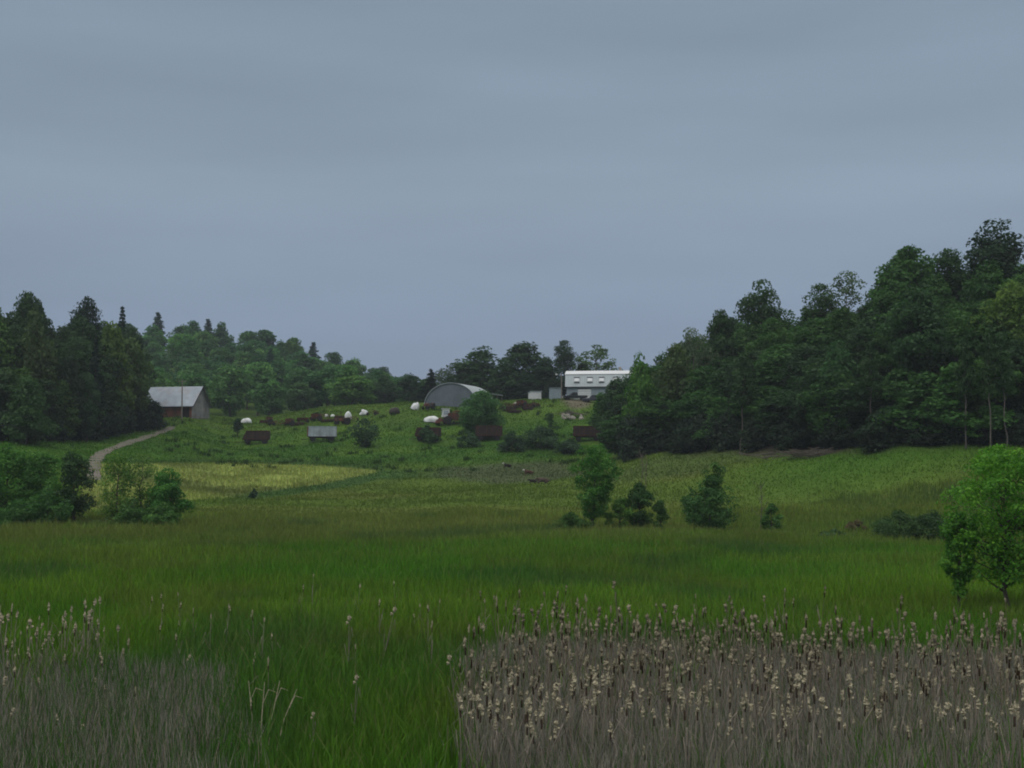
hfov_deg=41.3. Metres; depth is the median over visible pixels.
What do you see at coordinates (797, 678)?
cattail
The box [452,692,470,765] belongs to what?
cattail
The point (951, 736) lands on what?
cattail
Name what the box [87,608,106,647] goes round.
cattail
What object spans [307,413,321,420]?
seed drill
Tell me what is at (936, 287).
broadleaf tree
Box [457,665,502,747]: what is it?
cattail
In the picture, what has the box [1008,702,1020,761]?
cattail
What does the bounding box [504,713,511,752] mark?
cattail
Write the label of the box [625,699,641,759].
cattail
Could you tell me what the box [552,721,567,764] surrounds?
cattail
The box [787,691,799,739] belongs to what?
cattail
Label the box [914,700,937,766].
cattail
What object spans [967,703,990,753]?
cattail
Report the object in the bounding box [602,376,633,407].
broadleaf tree
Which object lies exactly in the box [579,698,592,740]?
cattail
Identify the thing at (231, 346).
broadleaf tree
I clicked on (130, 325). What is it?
broadleaf tree
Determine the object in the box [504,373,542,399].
broadleaf tree
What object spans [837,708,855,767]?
cattail
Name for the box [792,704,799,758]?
cattail
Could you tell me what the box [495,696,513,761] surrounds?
cattail
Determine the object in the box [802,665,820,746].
cattail
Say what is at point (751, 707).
cattail
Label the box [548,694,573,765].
cattail
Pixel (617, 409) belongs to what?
broadleaf tree
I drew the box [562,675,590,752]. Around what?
cattail
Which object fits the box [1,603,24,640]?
cattail
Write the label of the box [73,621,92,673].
cattail
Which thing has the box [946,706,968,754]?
cattail
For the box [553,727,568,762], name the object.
cattail
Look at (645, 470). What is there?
bare sapling
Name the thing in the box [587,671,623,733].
cattail
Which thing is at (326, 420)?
disc harrow
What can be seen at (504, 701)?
cattail
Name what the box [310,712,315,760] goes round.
cattail
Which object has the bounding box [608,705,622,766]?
cattail
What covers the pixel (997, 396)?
broadleaf tree
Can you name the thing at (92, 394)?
broadleaf tree
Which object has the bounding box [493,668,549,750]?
cattail
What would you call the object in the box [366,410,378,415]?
hay rake
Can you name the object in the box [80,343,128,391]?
broadleaf tree
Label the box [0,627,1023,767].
dead reeds
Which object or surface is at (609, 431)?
broadleaf tree
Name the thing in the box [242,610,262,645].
cattail
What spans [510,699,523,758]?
cattail
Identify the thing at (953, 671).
cattail
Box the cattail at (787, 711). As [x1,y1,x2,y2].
[784,706,798,762]
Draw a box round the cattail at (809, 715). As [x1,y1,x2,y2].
[807,695,818,767]
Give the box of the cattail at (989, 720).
[980,712,1000,755]
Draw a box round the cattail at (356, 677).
[349,674,359,736]
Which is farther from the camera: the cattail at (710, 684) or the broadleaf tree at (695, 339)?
the broadleaf tree at (695, 339)
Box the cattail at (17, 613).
[0,609,18,663]
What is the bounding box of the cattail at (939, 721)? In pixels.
[937,711,941,748]
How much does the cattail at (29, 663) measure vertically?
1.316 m
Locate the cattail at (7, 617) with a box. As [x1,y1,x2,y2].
[0,613,9,651]
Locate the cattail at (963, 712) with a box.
[961,705,967,762]
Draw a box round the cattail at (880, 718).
[879,708,882,755]
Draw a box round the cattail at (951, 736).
[932,724,953,765]
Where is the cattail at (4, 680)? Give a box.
[0,674,7,721]
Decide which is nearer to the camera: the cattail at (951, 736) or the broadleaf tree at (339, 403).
the cattail at (951, 736)
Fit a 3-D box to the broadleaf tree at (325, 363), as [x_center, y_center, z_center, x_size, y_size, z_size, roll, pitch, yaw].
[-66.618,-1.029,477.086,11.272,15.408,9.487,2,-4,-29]
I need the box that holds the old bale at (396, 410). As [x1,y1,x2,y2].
[389,407,399,413]
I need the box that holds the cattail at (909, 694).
[898,689,912,749]
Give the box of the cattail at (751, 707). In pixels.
[725,700,752,767]
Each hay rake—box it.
[268,421,283,425]
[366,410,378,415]
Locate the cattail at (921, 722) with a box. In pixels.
[920,719,925,766]
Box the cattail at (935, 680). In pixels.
[933,674,953,734]
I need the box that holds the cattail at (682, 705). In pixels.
[680,693,687,767]
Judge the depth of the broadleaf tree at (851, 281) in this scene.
213.32 m
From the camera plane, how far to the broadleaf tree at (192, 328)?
543.59 m
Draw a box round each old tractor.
[334,417,350,424]
[422,403,435,409]
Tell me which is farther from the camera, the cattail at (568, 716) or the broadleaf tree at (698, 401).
the broadleaf tree at (698, 401)
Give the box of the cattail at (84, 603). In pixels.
[82,600,86,643]
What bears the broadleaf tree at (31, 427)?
on the ground at (578, 408)
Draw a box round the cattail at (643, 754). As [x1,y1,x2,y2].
[642,744,665,765]
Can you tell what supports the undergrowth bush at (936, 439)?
on the ground at (578, 408)
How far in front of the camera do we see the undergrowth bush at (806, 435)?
180.56 m
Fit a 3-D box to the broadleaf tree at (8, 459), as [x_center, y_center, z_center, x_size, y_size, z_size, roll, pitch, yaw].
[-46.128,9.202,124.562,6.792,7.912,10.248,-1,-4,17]
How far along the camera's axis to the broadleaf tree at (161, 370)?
389.49 m
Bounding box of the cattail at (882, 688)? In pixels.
[881,684,912,748]
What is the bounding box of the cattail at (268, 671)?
[251,657,277,700]
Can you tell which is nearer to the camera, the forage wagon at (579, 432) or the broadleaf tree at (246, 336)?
the forage wagon at (579, 432)
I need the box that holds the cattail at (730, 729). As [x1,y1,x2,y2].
[727,726,732,763]
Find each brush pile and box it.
[553,410,588,414]
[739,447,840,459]
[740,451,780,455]
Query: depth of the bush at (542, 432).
241.48 m
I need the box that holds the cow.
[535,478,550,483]
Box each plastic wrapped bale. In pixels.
[241,418,251,422]
[345,411,351,419]
[359,409,367,414]
[411,402,418,409]
[424,416,437,421]
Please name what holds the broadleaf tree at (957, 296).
on the ground at (578, 408)
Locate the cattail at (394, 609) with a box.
[381,605,396,665]
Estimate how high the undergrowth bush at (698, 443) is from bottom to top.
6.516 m
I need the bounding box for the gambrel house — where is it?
[565,367,631,398]
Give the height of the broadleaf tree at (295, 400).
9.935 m
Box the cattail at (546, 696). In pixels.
[539,691,547,754]
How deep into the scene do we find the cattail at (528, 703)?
24.16 m
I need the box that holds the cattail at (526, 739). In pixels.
[525,719,530,767]
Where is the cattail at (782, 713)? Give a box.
[769,708,785,749]
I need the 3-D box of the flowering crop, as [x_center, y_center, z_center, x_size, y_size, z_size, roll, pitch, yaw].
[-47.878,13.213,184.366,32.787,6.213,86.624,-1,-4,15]
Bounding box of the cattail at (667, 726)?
[665,722,689,767]
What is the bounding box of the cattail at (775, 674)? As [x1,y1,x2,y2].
[749,669,777,758]
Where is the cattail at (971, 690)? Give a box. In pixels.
[969,687,975,744]
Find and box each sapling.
[230,418,243,436]
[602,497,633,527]
[635,448,647,475]
[640,457,648,487]
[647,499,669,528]
[701,462,727,516]
[752,478,766,528]
[937,512,983,612]
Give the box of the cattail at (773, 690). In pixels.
[771,682,803,755]
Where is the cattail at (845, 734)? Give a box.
[833,722,846,766]
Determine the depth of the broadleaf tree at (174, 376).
425.46 m
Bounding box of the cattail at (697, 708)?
[691,697,700,767]
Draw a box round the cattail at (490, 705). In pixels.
[487,697,517,767]
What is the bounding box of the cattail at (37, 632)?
[26,627,38,655]
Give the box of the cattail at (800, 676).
[790,674,807,750]
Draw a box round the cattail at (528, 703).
[501,693,538,767]
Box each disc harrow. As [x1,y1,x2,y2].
[295,422,304,425]
[321,416,332,422]
[507,406,521,412]
[518,407,532,409]
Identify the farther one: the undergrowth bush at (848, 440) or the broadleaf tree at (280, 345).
the broadleaf tree at (280, 345)
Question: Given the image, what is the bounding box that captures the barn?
[148,386,211,418]
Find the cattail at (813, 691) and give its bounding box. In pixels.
[794,683,816,747]
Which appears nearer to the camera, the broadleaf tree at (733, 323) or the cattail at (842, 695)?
the cattail at (842, 695)
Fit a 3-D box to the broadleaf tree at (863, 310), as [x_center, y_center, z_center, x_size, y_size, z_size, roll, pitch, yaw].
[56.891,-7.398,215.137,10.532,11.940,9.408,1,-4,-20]
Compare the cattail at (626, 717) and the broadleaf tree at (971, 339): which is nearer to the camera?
the cattail at (626, 717)
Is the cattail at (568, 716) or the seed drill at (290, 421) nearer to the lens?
the cattail at (568, 716)
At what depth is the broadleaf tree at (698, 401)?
206.42 m
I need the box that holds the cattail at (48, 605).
[47,603,58,652]
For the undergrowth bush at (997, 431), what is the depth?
161.91 m
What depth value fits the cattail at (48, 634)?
36.48 m
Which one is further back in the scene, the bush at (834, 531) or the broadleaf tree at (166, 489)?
the broadleaf tree at (166, 489)
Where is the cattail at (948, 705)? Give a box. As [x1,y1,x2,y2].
[935,698,957,766]
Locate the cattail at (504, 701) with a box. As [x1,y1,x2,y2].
[498,697,506,741]
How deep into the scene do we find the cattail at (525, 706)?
24.97 m
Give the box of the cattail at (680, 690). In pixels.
[663,683,682,756]
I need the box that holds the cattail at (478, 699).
[459,694,495,767]
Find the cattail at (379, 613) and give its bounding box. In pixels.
[378,599,384,632]
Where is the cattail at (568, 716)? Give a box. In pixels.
[547,713,569,761]
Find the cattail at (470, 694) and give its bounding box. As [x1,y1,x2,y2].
[468,688,476,743]
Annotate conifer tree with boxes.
[117,307,125,331]
[153,312,168,355]
[203,319,218,343]
[265,348,274,363]
[308,342,321,358]
[412,369,437,401]
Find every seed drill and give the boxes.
[266,417,273,423]
[280,418,294,425]
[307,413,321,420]
[515,400,527,406]
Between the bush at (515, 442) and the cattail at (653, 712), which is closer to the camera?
the cattail at (653, 712)
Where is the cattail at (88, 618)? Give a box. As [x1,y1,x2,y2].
[75,613,90,667]
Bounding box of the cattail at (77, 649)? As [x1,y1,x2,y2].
[76,624,91,668]
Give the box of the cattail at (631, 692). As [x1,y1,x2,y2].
[615,680,663,763]
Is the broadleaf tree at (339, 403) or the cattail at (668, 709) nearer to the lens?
the cattail at (668, 709)
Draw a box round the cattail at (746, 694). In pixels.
[733,690,757,745]
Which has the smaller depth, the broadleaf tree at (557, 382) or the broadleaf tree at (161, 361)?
the broadleaf tree at (557, 382)
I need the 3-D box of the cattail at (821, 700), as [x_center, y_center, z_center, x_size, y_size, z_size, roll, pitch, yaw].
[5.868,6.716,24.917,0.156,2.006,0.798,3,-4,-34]
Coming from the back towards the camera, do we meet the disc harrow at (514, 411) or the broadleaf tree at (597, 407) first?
the disc harrow at (514, 411)
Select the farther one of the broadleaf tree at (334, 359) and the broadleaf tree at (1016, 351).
the broadleaf tree at (334, 359)
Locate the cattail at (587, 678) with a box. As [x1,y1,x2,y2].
[581,671,589,741]
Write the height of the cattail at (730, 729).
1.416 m
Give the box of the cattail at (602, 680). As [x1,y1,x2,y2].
[601,673,625,740]
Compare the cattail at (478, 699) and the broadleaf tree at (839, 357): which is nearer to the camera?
the cattail at (478, 699)
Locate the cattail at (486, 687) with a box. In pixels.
[483,682,497,764]
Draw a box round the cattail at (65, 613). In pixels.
[64,610,73,651]
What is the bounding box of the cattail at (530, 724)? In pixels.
[521,720,544,767]
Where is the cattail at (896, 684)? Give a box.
[894,677,911,754]
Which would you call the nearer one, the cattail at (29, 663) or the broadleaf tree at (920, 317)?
the cattail at (29, 663)
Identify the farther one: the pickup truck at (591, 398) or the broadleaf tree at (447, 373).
the broadleaf tree at (447, 373)
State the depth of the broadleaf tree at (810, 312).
214.59 m
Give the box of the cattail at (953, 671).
[927,664,954,743]
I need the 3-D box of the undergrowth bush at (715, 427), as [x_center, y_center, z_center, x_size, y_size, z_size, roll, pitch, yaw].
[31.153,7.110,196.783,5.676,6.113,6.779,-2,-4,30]
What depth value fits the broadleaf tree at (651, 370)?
235.49 m
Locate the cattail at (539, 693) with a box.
[531,680,543,734]
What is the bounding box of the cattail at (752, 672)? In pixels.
[725,664,785,734]
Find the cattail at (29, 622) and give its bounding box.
[22,619,40,665]
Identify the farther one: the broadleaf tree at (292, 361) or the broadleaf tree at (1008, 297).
the broadleaf tree at (292, 361)
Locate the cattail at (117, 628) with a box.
[111,625,122,668]
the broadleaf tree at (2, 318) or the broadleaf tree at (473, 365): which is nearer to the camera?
the broadleaf tree at (2, 318)
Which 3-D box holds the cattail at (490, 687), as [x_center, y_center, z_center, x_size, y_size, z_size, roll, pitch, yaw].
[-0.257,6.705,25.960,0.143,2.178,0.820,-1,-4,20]
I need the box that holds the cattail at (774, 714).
[759,708,784,767]
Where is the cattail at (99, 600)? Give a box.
[89,596,100,646]
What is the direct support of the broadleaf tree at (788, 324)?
on the ground at (578, 408)
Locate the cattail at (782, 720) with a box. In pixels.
[777,704,784,755]
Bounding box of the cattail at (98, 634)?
[95,632,99,663]
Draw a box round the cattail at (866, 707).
[846,696,878,758]
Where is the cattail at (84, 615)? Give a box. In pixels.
[72,611,86,658]
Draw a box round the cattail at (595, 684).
[583,677,613,751]
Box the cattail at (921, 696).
[919,691,937,745]
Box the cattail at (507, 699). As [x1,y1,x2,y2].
[492,673,514,741]
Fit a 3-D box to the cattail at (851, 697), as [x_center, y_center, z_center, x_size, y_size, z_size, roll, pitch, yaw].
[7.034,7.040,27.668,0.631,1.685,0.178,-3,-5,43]
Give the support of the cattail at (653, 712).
on the ground at (578, 408)
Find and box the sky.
[0,0,1023,394]
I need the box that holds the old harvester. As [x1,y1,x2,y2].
[435,408,463,423]
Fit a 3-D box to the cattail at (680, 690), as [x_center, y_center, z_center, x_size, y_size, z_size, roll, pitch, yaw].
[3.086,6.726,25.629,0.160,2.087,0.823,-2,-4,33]
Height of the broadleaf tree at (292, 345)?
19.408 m
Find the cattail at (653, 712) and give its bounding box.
[648,707,655,767]
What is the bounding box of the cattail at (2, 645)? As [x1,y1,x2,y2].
[0,619,12,669]
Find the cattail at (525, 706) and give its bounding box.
[488,699,545,767]
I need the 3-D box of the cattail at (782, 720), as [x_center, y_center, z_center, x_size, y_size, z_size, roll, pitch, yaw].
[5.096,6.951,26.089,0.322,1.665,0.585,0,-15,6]
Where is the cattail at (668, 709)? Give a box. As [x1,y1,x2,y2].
[653,705,700,764]
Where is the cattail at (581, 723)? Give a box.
[560,695,582,764]
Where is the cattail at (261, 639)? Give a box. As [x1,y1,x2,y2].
[257,616,264,666]
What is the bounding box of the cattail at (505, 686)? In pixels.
[504,684,520,739]
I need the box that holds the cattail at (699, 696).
[697,689,723,766]
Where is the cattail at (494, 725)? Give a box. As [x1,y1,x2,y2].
[493,720,499,767]
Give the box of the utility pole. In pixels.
[178,379,185,418]
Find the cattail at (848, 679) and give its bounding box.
[825,673,860,747]
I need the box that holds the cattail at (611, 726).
[608,721,627,765]
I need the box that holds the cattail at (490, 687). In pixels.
[488,682,502,767]
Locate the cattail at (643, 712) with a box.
[629,705,644,754]
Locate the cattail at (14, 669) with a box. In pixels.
[6,666,15,705]
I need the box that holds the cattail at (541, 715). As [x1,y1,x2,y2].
[527,708,543,767]
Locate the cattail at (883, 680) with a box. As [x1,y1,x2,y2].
[862,677,895,749]
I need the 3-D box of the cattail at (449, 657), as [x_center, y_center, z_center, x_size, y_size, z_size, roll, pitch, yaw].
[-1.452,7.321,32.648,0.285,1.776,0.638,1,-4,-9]
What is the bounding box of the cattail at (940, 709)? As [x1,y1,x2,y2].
[939,704,965,759]
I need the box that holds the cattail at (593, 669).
[588,667,607,743]
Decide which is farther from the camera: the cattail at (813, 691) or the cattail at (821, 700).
the cattail at (813, 691)
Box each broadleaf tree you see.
[0,307,11,329]
[0,323,22,375]
[0,325,28,379]
[0,367,42,414]
[0,376,61,444]
[0,441,50,513]
[1,366,42,436]
[2,451,65,517]
[4,311,27,335]
[13,290,47,336]
[17,307,59,419]
[17,337,63,382]
[24,302,59,354]
[52,441,97,522]
[53,326,77,346]
[60,336,108,386]
[61,314,103,345]
[62,295,104,342]
[74,372,101,441]
[79,371,108,434]
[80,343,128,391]
[97,450,147,519]
[98,320,121,338]
[101,321,136,424]
[115,453,158,509]
[116,323,140,335]
[117,337,153,430]
[120,327,158,384]
[130,358,153,388]
[130,375,151,416]
[141,324,166,351]
[144,340,166,353]
[144,347,157,391]
[144,466,195,520]
[150,351,173,370]
[150,372,176,386]
[151,356,172,376]
[154,367,178,386]
[163,333,203,367]
[165,324,187,339]
[170,364,191,381]
[173,337,206,365]
[175,363,211,400]
[175,372,210,393]
[184,320,201,335]
[193,330,219,347]
[197,340,215,358]
[202,362,229,380]
[206,364,252,416]
[207,346,236,364]
[209,375,225,408]
[213,321,234,348]
[222,391,245,416]
[223,342,238,352]
[230,351,256,368]
[235,341,259,359]
[236,331,263,346]
[242,361,277,415]
[242,369,250,409]
[244,353,266,383]
[247,339,269,353]
[247,380,287,414]
[253,329,277,348]
[255,348,263,356]
[262,379,284,414]
[264,348,287,366]
[265,347,285,361]
[268,360,290,387]
[275,339,284,349]
[280,381,316,410]
[282,366,333,408]
[283,337,304,354]
[287,359,296,365]
[288,350,309,359]
[288,358,322,409]
[303,375,328,408]
[314,359,330,371]
[316,363,359,405]
[323,374,378,404]
[324,352,343,364]
[327,391,358,405]
[329,364,357,371]
[330,365,358,404]
[344,357,366,374]
[350,364,363,375]
[359,375,376,404]
[364,367,376,375]
[366,375,400,403]
[371,369,386,403]
[378,366,392,376]
[387,378,402,402]
[396,373,423,401]
[425,368,453,384]
[434,362,466,384]
[443,345,501,390]
[448,372,473,385]
[458,389,507,436]
[470,369,488,390]
[483,359,523,399]
[488,341,558,390]
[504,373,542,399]
[530,356,566,390]
[541,379,562,398]
[548,376,566,395]
[554,340,578,394]
[567,443,623,525]
[572,344,622,370]
[576,361,588,370]
[587,392,605,425]
[591,376,625,429]
[596,414,629,455]
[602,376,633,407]
[603,395,633,418]
[613,365,662,401]
[621,352,659,452]
[622,363,650,381]
[632,396,690,439]
[651,342,698,430]
[651,351,667,376]
[655,341,701,376]
[666,391,718,425]
[672,327,721,371]
[678,365,728,409]
[689,340,735,376]
[691,396,731,444]
[692,336,704,346]
[697,309,737,369]
[708,335,754,368]
[711,317,742,339]
[719,380,757,440]
[728,385,789,424]
[730,353,759,452]
[732,279,795,341]
[732,318,762,339]
[732,343,794,389]
[744,317,791,354]
[778,319,795,337]
[778,362,831,444]
[785,312,807,338]
[788,317,848,352]
[796,372,872,434]
[799,282,842,329]
[799,345,850,371]
[811,338,861,439]
[812,306,861,351]
[817,270,871,318]
[822,326,898,380]
[822,375,902,425]
[833,311,892,344]
[853,302,873,327]
[857,342,880,413]
[862,323,910,378]
[863,281,919,325]
[864,244,957,308]
[865,366,924,433]
[878,287,957,400]
[880,371,962,437]
[894,337,954,400]
[910,362,1018,437]
[912,248,969,300]
[914,273,962,377]
[927,309,974,371]
[935,443,1023,610]
[941,302,980,321]
[948,314,1023,402]
[952,268,981,302]
[953,337,976,448]
[958,259,1006,314]
[959,218,1023,287]
[960,356,1023,411]
[966,280,1023,356]
[970,274,1023,313]
[974,329,1004,447]
[986,337,1023,424]
[991,332,1014,445]
[996,259,1023,277]
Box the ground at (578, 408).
[0,364,1023,767]
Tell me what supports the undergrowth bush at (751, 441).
on the ground at (578, 408)
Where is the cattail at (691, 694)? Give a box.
[669,688,695,747]
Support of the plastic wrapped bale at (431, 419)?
on the ground at (578, 408)
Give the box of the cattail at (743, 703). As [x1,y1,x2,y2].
[725,696,744,758]
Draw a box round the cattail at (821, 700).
[815,693,841,762]
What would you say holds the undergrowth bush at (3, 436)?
on the ground at (578, 408)
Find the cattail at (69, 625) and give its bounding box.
[46,606,72,656]
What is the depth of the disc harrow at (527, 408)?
285.48 m
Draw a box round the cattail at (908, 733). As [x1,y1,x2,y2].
[895,723,913,766]
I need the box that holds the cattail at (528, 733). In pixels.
[517,714,530,764]
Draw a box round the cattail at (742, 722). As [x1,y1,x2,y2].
[733,717,743,753]
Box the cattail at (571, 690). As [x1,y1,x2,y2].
[569,682,587,755]
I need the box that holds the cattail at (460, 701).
[455,696,462,767]
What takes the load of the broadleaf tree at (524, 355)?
on the ground at (578, 408)
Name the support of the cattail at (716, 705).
on the ground at (578, 408)
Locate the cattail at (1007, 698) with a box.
[999,695,1008,750]
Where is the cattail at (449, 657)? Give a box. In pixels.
[447,654,456,711]
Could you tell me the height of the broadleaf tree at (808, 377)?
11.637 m
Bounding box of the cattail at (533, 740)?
[520,725,552,766]
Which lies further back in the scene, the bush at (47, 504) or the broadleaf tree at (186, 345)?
the broadleaf tree at (186, 345)
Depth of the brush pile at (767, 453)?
181.65 m
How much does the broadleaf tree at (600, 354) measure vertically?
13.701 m
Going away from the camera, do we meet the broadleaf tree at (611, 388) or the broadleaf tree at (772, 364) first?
the broadleaf tree at (772, 364)
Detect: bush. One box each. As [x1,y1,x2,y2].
[0,425,8,441]
[0,498,45,527]
[15,485,73,525]
[39,425,53,441]
[53,419,70,442]
[69,427,85,440]
[84,418,107,440]
[103,414,121,437]
[103,497,158,524]
[129,409,151,431]
[136,501,182,525]
[144,400,169,430]
[248,488,257,498]
[347,417,379,447]
[418,424,438,442]
[456,431,482,447]
[497,431,525,452]
[519,424,560,449]
[544,412,558,437]
[545,511,594,528]
[552,439,582,454]
[615,415,650,462]
[618,430,657,459]
[619,482,655,527]
[646,423,671,451]
[662,433,696,454]
[679,474,740,530]
[687,412,718,451]
[704,412,738,452]
[737,418,768,452]
[760,503,783,530]
[789,420,815,448]
[814,415,846,450]
[820,528,857,538]
[831,428,859,448]
[845,520,867,530]
[853,409,897,452]
[869,509,942,539]
[887,423,910,444]
[897,422,937,445]
[897,510,951,541]
[909,429,946,445]
[941,422,969,445]
[962,429,996,444]
[981,424,1011,437]
[996,412,1023,445]
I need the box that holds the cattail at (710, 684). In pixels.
[709,678,729,745]
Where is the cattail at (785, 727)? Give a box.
[778,721,812,767]
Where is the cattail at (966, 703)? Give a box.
[965,699,968,734]
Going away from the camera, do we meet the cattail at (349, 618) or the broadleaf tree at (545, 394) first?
the cattail at (349, 618)
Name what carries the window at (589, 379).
in the gambrel house
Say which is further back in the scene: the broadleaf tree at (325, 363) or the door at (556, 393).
the broadleaf tree at (325, 363)
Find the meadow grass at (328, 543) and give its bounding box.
[0,471,1023,767]
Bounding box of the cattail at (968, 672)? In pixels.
[967,664,995,732]
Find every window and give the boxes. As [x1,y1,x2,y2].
[574,377,579,382]
[587,377,592,382]
[599,377,604,382]
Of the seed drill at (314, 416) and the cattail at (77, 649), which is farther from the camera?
the seed drill at (314, 416)
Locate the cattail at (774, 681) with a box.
[770,677,779,748]
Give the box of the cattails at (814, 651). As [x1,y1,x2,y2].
[451,581,1023,751]
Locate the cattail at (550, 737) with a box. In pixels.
[549,734,562,766]
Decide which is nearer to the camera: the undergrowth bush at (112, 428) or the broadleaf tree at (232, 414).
the undergrowth bush at (112, 428)
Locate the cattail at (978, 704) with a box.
[976,698,989,757]
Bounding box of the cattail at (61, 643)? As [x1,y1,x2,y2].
[44,616,78,666]
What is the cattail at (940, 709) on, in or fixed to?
on the ground at (578, 408)
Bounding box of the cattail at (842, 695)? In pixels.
[826,689,843,730]
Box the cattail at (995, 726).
[994,720,1005,766]
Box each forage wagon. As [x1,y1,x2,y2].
[236,430,269,443]
[301,426,336,440]
[415,427,440,440]
[475,426,501,440]
[569,426,600,440]
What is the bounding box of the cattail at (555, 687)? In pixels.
[516,680,560,762]
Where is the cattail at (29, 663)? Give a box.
[21,653,31,679]
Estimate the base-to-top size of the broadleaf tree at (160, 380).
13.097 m
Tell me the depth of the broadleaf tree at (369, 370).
515.12 m
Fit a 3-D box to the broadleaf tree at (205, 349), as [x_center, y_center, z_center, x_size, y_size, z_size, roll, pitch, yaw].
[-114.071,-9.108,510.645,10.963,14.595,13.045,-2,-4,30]
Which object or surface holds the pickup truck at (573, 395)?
on the ground at (578, 408)
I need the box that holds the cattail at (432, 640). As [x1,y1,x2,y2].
[428,620,432,663]
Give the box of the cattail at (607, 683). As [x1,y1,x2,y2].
[573,674,615,747]
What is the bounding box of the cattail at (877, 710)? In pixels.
[875,706,880,758]
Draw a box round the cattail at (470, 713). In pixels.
[466,711,473,744]
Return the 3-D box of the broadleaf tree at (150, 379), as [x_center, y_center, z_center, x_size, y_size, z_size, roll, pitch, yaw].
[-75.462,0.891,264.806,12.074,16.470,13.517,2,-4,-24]
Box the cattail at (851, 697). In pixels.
[841,690,853,741]
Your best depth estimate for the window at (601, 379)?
300.74 m
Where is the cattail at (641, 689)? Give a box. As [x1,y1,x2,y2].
[639,685,651,745]
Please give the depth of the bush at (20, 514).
119.81 m
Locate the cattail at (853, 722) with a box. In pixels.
[839,717,855,756]
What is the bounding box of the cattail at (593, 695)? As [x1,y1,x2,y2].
[577,688,626,761]
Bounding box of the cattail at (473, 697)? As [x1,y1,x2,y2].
[465,691,499,758]
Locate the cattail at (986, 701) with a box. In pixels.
[984,693,991,756]
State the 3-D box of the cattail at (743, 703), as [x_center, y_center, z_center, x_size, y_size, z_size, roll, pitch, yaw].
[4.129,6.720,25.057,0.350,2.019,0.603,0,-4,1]
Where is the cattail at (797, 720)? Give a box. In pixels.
[792,689,800,754]
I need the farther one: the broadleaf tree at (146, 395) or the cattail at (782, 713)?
the broadleaf tree at (146, 395)
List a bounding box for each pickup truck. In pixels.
[561,392,587,399]
[582,395,597,402]
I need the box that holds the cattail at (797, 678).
[771,670,811,747]
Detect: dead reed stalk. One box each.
[260,682,273,753]
[268,681,288,744]
[280,689,300,736]
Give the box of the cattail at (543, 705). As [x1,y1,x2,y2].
[517,697,573,767]
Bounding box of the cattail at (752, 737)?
[746,722,753,760]
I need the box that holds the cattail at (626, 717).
[616,697,630,742]
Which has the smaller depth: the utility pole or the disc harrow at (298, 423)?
the utility pole
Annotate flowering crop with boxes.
[82,461,374,512]
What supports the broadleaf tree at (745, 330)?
on the ground at (578, 408)
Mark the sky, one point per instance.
(403, 187)
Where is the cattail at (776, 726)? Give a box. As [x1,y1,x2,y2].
[761,693,777,741]
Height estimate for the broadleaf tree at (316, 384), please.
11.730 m
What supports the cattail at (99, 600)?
on the ground at (578, 408)
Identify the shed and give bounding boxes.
[424,383,502,406]
[528,391,541,398]
[548,387,560,399]
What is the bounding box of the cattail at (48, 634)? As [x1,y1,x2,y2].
[40,631,54,679]
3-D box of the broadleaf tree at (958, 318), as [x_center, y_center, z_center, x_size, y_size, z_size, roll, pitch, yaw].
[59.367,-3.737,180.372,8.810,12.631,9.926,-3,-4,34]
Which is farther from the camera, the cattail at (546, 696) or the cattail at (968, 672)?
the cattail at (968, 672)
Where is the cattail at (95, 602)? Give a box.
[81,598,97,649]
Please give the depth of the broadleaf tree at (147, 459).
125.51 m
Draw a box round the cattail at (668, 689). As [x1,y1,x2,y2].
[653,679,686,767]
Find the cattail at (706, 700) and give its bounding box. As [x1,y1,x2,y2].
[702,695,722,751]
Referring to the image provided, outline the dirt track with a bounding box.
[86,426,174,479]
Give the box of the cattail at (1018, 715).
[994,699,1021,767]
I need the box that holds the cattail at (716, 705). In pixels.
[715,702,737,752]
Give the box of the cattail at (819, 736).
[818,731,834,767]
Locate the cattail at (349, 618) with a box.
[341,613,352,659]
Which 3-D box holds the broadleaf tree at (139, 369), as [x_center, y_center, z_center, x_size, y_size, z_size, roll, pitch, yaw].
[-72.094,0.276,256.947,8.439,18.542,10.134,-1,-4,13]
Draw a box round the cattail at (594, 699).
[590,693,623,767]
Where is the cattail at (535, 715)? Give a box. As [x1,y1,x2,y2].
[529,709,549,766]
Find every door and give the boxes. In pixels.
[182,407,188,417]
[198,406,204,418]
[438,392,453,406]
[554,391,558,398]
[578,389,590,398]
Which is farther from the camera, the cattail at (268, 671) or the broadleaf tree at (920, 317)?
the broadleaf tree at (920, 317)
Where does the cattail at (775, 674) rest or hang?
on the ground at (578, 408)
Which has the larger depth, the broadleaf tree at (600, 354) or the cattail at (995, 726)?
the broadleaf tree at (600, 354)
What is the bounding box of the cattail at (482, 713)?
[462,704,485,763]
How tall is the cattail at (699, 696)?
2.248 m
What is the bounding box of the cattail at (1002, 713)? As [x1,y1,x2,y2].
[987,708,1003,745]
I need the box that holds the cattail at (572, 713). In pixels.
[557,671,593,750]
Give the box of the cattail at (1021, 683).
[1018,676,1023,709]
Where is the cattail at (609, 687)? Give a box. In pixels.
[576,671,637,748]
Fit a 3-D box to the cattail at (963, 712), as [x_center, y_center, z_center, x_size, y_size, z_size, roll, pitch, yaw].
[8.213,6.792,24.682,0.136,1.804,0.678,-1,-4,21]
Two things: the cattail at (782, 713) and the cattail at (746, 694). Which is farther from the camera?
the cattail at (746, 694)

